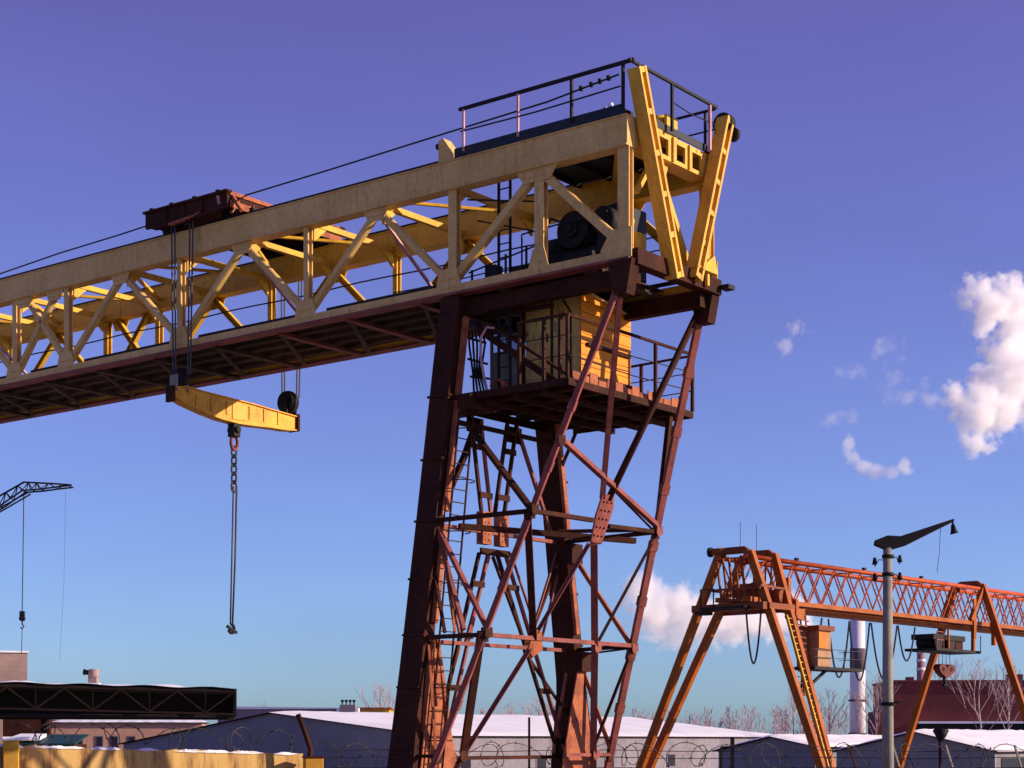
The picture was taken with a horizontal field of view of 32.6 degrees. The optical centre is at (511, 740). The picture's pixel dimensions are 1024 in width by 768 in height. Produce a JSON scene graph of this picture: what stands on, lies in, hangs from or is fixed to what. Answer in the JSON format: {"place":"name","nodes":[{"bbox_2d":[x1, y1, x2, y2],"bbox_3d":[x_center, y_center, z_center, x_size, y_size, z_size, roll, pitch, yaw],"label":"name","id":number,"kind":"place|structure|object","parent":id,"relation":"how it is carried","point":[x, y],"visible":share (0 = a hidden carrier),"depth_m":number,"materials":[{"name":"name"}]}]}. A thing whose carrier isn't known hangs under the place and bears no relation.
{"place":"outdoors","nodes":[
{"label":"outdoors","id":0,"kind":"place"},
{"bbox_2d":[0,651,28,743],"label":"brick block","id":1,"kind":"structure","parent":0,"point":[13,665],"depth_m":189.53,"materials":[{"name":"brick"}]},
{"bbox_2d":[3,719,208,748],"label":"plaster building","id":2,"kind":"structure","parent":0,"point":[97,736],"depth_m":176.65,"materials":[{"name":"beige concrete"}]},
{"bbox_2d":[96,736,102,746],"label":"window","id":3,"kind":"structure","parent":2,"relation":"in","point":[99,739],"depth_m":176.50,"materials":[{"name":"black glass"}]},
{"bbox_2d":[111,736,118,747],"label":"window","id":4,"kind":"structure","parent":2,"relation":"in","point":[116,738],"depth_m":176.69,"materials":[{"name":"black glass"}]},
{"bbox_2d":[128,736,135,740],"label":"window","id":5,"kind":"structure","parent":2,"relation":"in","point":[130,738],"depth_m":176.88,"materials":[{"name":"black glass"}]},
{"bbox_2d":[218,706,335,722],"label":"long building","id":6,"kind":"structure","parent":0,"point":[242,712],"depth_m":234.20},
{"bbox_2d":[117,711,773,767],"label":"warehouse","id":7,"kind":"structure","parent":0,"point":[369,730],"depth_m":151.22,"materials":[{"name":"blue grey painted metal cladding"},{"name":"snow"}]},
{"bbox_2d":[336,700,359,711],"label":"rooftop unit","id":8,"kind":"object","parent":7,"relation":"on","point":[348,708],"visible":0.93,"depth_m":223.95,"materials":[{"name":"grey metal"}]},
{"bbox_2d":[460,755,471,767],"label":"window","id":9,"kind":"structure","parent":7,"relation":"in","point":[468,763],"depth_m":141.75,"materials":[{"name":"grey glass"}]},
{"bbox_2d":[536,759,546,767],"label":"window","id":10,"kind":"structure","parent":7,"relation":"in","point":[540,763],"depth_m":149.57,"materials":[{"name":"grey glass"}]},
{"bbox_2d":[667,753,675,766],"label":"window","id":11,"kind":"structure","parent":7,"relation":"in","point":[671,762],"depth_m":165.70,"materials":[{"name":"grey glass"}]},
{"bbox_2d":[0,0,1023,734],"label":"sky","id":12,"kind":"structure","parent":0,"point":[859,381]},
{"bbox_2d":[712,734,881,767],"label":"shed","id":13,"kind":"structure","parent":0,"point":[786,743],"depth_m":130.42,"materials":[{"name":"grey corrugated metal"},{"name":"snow"}]},
{"bbox_2d":[832,729,1023,767],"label":"shed","id":14,"kind":"structure","parent":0,"point":[957,742],"depth_m":117.82,"materials":[{"name":"grey painted corrugated metal"},{"name":"snow"}]},
{"bbox_2d":[868,674,1023,734],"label":"brick hall","id":15,"kind":"structure","parent":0,"point":[943,707],"depth_m":249.52,"materials":[{"name":"red brick"}]},
{"label":"ground","id":16,"kind":"structure","parent":0,"visible":0},
{"bbox_2d":[1,737,31,767],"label":"wall pillar","id":17,"kind":"structure","parent":16,"relation":"on","point":[10,752],"depth_m":43.62,"materials":[{"name":"yellow paint"}]},
{"bbox_2d":[0,481,73,648],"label":"tower crane","id":18,"kind":"object","parent":16,"relation":"on","point":[3,505],"visible":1,"depth_m":119.97,"materials":[{"name":"black metal"}]},
{"bbox_2d":[19,611,25,652],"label":"crane hook","id":19,"kind":"object","parent":18,"relation":"hanging from","point":[22,618],"visible":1,"depth_m":119.88,"materials":[{"name":"black metal"}]},
{"bbox_2d":[12,734,88,747],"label":"lean to","id":20,"kind":"object","parent":16,"relation":"on","point":[57,739],"visible":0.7,"depth_m":70.56,"materials":[{"name":"teal metal"}]},
{"bbox_2d":[0,680,236,733],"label":"canopy","id":21,"kind":"object","parent":16,"relation":"on","point":[31,700],"visible":0.99,"depth_m":114.82,"materials":[{"name":"black metal"}]},
{"bbox_2d":[83,669,100,683],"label":"rooftop fan","id":22,"kind":"object","parent":21,"relation":"on","point":[93,676],"visible":0.98,"depth_m":114.25},
{"bbox_2d":[0,744,302,767],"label":"yard wall","id":23,"kind":"structure","parent":16,"relation":"on","point":[42,756],"depth_m":45.77,"materials":[{"name":"beige concrete"}]},
{"bbox_2d":[12,720,294,751],"bbox_3d":[-9.290,-0.102,46.056,7.665,0.823,0.453,0,0,-29],"label":"razor wire","id":24,"kind":"object","parent":23,"relation":"on","point":[176,728],"visible":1,"depth_m":45.89,"materials":[{"name":"black metal"}]},
{"bbox_2d":[296,713,312,755],"bbox_3d":[-5.623,1.380,47.400,0.485,4.250,0.140,0,0,0],"label":"bent post","id":25,"kind":"object","parent":16,"relation":"on","point":[305,733],"visible":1,"depth_m":47.34,"materials":[{"name":"brown metal"}]},
{"bbox_2d":[302,756,323,767],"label":"wall pillar","id":26,"kind":"structure","parent":16,"relation":"on","point":[313,761],"depth_m":47.26,"materials":[{"name":"yellow concrete"}]},
{"bbox_2d":[0,57,740,767],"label":"gantry crane","id":27,"kind":"object","parent":16,"relation":"on","point":[570,303],"visible":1,"depth_m":41.50,"materials":[{"name":"beige paint"}]},
{"bbox_2d":[142,188,344,257],"bbox_3d":[-7.098,-13.946,47.720,3.800,0.707,4.440,0,0,38],"label":"crane trolley","id":28,"kind":"object","parent":27,"relation":"on","point":[224,204],"visible":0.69,"depth_m":46.30,"materials":[{"name":"brown metal"}]},
{"bbox_2d":[166,221,302,432],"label":"lifting beam","id":29,"kind":"structure","parent":28,"relation":"hanging from","point":[220,408],"depth_m":47.58,"materials":[{"name":"yellow metal"}]},
{"bbox_2d":[226,423,240,634],"bbox_3d":[-7.646,-5.819,48.155,0.400,5.801,0.381,0,0,38],"label":"chain sling","id":30,"kind":"object","parent":29,"relation":"hanging from","point":[233,430],"visible":1,"depth_m":48.14,"materials":[{"name":"black metal"}]},
{"bbox_2d":[354,680,394,710],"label":"bare tree","id":31,"kind":"object","parent":16,"relation":"on","point":[380,695],"visible":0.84,"depth_m":239.55,"materials":[{"name":"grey plant"}]},
{"bbox_2d":[357,707,393,712],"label":"yellow building","id":32,"kind":"structure","parent":16,"relation":"on","point":[377,709],"depth_m":230.00,"materials":[{"name":"orange metal"}]},
{"bbox_2d":[496,704,516,714],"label":"bare tree","id":33,"kind":"object","parent":16,"relation":"on","point":[508,711],"visible":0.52,"depth_m":259.92,"materials":[{"name":"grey plant"}]},
{"bbox_2d":[514,694,553,715],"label":"bare tree","id":34,"kind":"object","parent":16,"relation":"on","point":[547,706],"visible":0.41,"depth_m":250.05,"materials":[{"name":"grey plant"}]},
{"bbox_2d":[330,704,868,734],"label":"wood","id":35,"kind":"object","parent":16,"relation":"on","point":[783,730],"visible":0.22,"depth_m":324.25,"materials":[{"name":"brown plant"}]},
{"bbox_2d":[318,717,1023,767],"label":"wire fence","id":36,"kind":"object","parent":16,"relation":"on","point":[897,758],"visible":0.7,"depth_m":55.99,"materials":[{"name":"brown metal"}]},
{"bbox_2d":[316,740,1022,767],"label":"razor wire","id":37,"kind":"object","parent":36,"relation":"attached to","point":[624,749],"visible":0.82,"depth_m":55.49,"materials":[{"name":"metal"}]},
{"bbox_2d":[692,713,710,726],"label":"bare tree","id":38,"kind":"object","parent":16,"relation":"on","point":[700,721],"visible":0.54,"depth_m":270.06,"materials":[{"name":"grey plant"}]},
{"bbox_2d":[720,737,733,767],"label":"gate post","id":39,"kind":"object","parent":16,"relation":"on","point":[731,753],"visible":1,"depth_m":55.94,"materials":[{"name":"black metal"}]},
{"bbox_2d":[769,687,820,733],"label":"bare tree","id":40,"kind":"object","parent":16,"relation":"on","point":[793,710],"visible":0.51,"depth_m":215.07,"materials":[{"name":"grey plant"}]},
{"bbox_2d":[635,522,1023,767],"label":"orange gantry crane","id":41,"kind":"object","parent":16,"relation":"on","point":[812,647],"visible":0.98,"depth_m":87.72,"materials":[{"name":"red paint"}]},
{"bbox_2d":[905,626,980,654],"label":"hoist trolley","id":42,"kind":"object","parent":41,"relation":"hanging from","point":[947,644],"visible":1,"depth_m":99.04,"materials":[{"name":"black metal"}]},
{"bbox_2d":[933,652,954,687],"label":"hook block","id":43,"kind":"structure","parent":42,"relation":"hanging from","point":[943,671],"depth_m":100.20,"materials":[{"name":"brown metal"}]},
{"bbox_2d":[809,686,852,733],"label":"bare tree","id":44,"kind":"object","parent":16,"relation":"on","point":[833,713],"visible":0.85,"depth_m":224.75,"materials":[{"name":"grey plant"}]},
{"bbox_2d":[848,620,866,734],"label":"tall chimney","id":45,"kind":"object","parent":16,"relation":"on","point":[858,634],"visible":0.56,"depth_m":328.78,"materials":[{"name":"concrete"}]},
{"bbox_2d":[849,671,901,734],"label":"bare tree","id":46,"kind":"object","parent":16,"relation":"on","point":[875,704],"visible":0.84,"depth_m":224.97,"materials":[{"name":"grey plant"}]},
{"bbox_2d":[872,519,957,767],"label":"street lamp","id":47,"kind":"object","parent":16,"relation":"on","point":[887,544],"visible":1,"depth_m":49.90,"materials":[{"name":"grey metal"}]},
{"bbox_2d":[916,652,924,679],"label":"short chimney","id":48,"kind":"object","parent":16,"relation":"on","point":[920,661],"visible":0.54,"depth_m":299.44,"materials":[{"name":"brick"}]},
{"bbox_2d":[933,729,948,767],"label":"street lamp","id":49,"kind":"object","parent":16,"relation":"on","point":[940,734],"visible":1,"depth_m":55.91,"materials":[{"name":"black metal"}]},
{"bbox_2d":[933,658,986,679],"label":"bare tree","id":50,"kind":"object","parent":16,"relation":"on","point":[956,663],"visible":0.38,"depth_m":288.78,"materials":[{"name":"grey plant"}]},
{"bbox_2d":[942,656,1023,729],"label":"bare tree","id":51,"kind":"object","parent":16,"relation":"on","point":[961,693],"visible":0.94,"depth_m":175.01,"materials":[{"name":"brown plant"}]},
{"bbox_2d":[986,663,1023,729],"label":"bare tree","id":52,"kind":"object","parent":16,"relation":"on","point":[1008,703],"visible":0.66,"depth_m":177.88,"materials":[{"name":"brown plant"}]}
]}

